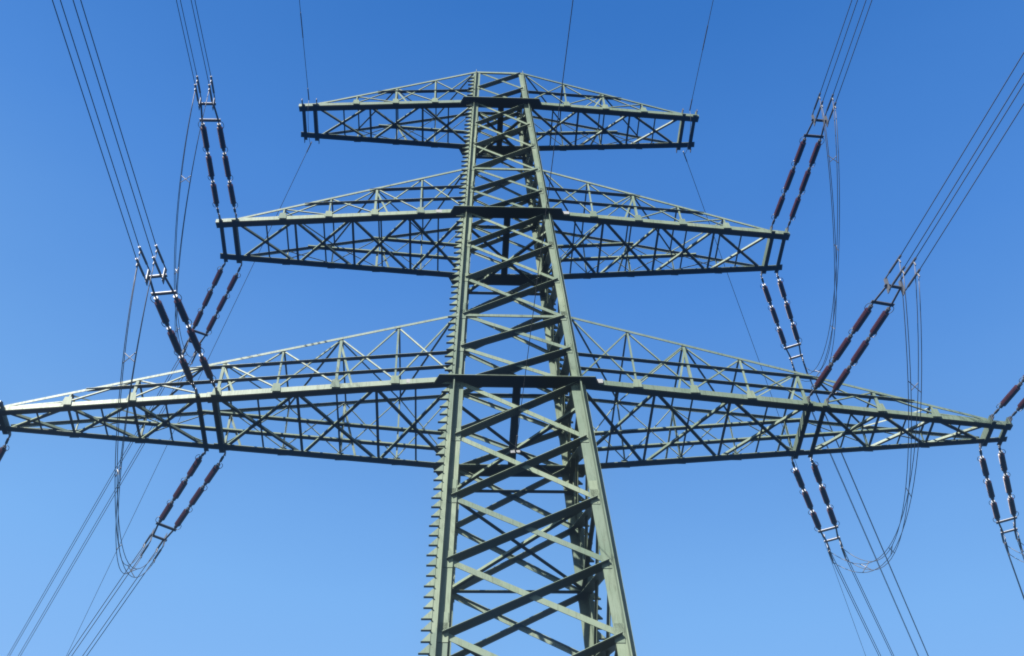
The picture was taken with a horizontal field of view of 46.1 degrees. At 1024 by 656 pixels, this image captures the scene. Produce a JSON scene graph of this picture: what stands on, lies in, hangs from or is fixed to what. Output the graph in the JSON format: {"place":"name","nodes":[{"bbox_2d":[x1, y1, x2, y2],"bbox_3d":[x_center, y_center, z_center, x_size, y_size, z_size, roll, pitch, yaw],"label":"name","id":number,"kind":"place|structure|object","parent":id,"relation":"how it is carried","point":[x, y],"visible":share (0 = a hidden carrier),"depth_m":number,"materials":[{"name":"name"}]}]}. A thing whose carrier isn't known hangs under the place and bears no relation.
{"place":"outdoors","nodes":[
{"label":"outdoors","id":0,"kind":"place"},
{"bbox_2d":[0,0,1023,655],"label":"sky","id":1,"kind":"structure","parent":0,"point":[278,555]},
{"bbox_2d":[7,0,1023,655],"bbox_3d":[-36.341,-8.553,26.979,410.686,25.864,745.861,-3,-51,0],"label":"power lines","id":2,"kind":"object","parent":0,"point":[833,314],"visible":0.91,"depth_m":34.01,"materials":[{"name":"metal"}]},
{"label":"ground","id":3,"kind":"structure","parent":0,"visible":0},
{"bbox_2d":[0,69,1012,655],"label":"lattice tower","id":4,"kind":"structure","parent":3,"relation":"on","point":[560,381],"depth_m":34.01,"materials":[{"name":"green metal"}]},
{"bbox_2d":[0,13,1023,576],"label":"insulators","id":5,"kind":"object","parent":4,"relation":"attached to","point":[818,383],"visible":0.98,"depth_m":35.17,"materials":[{"name":"brown ceramic"}]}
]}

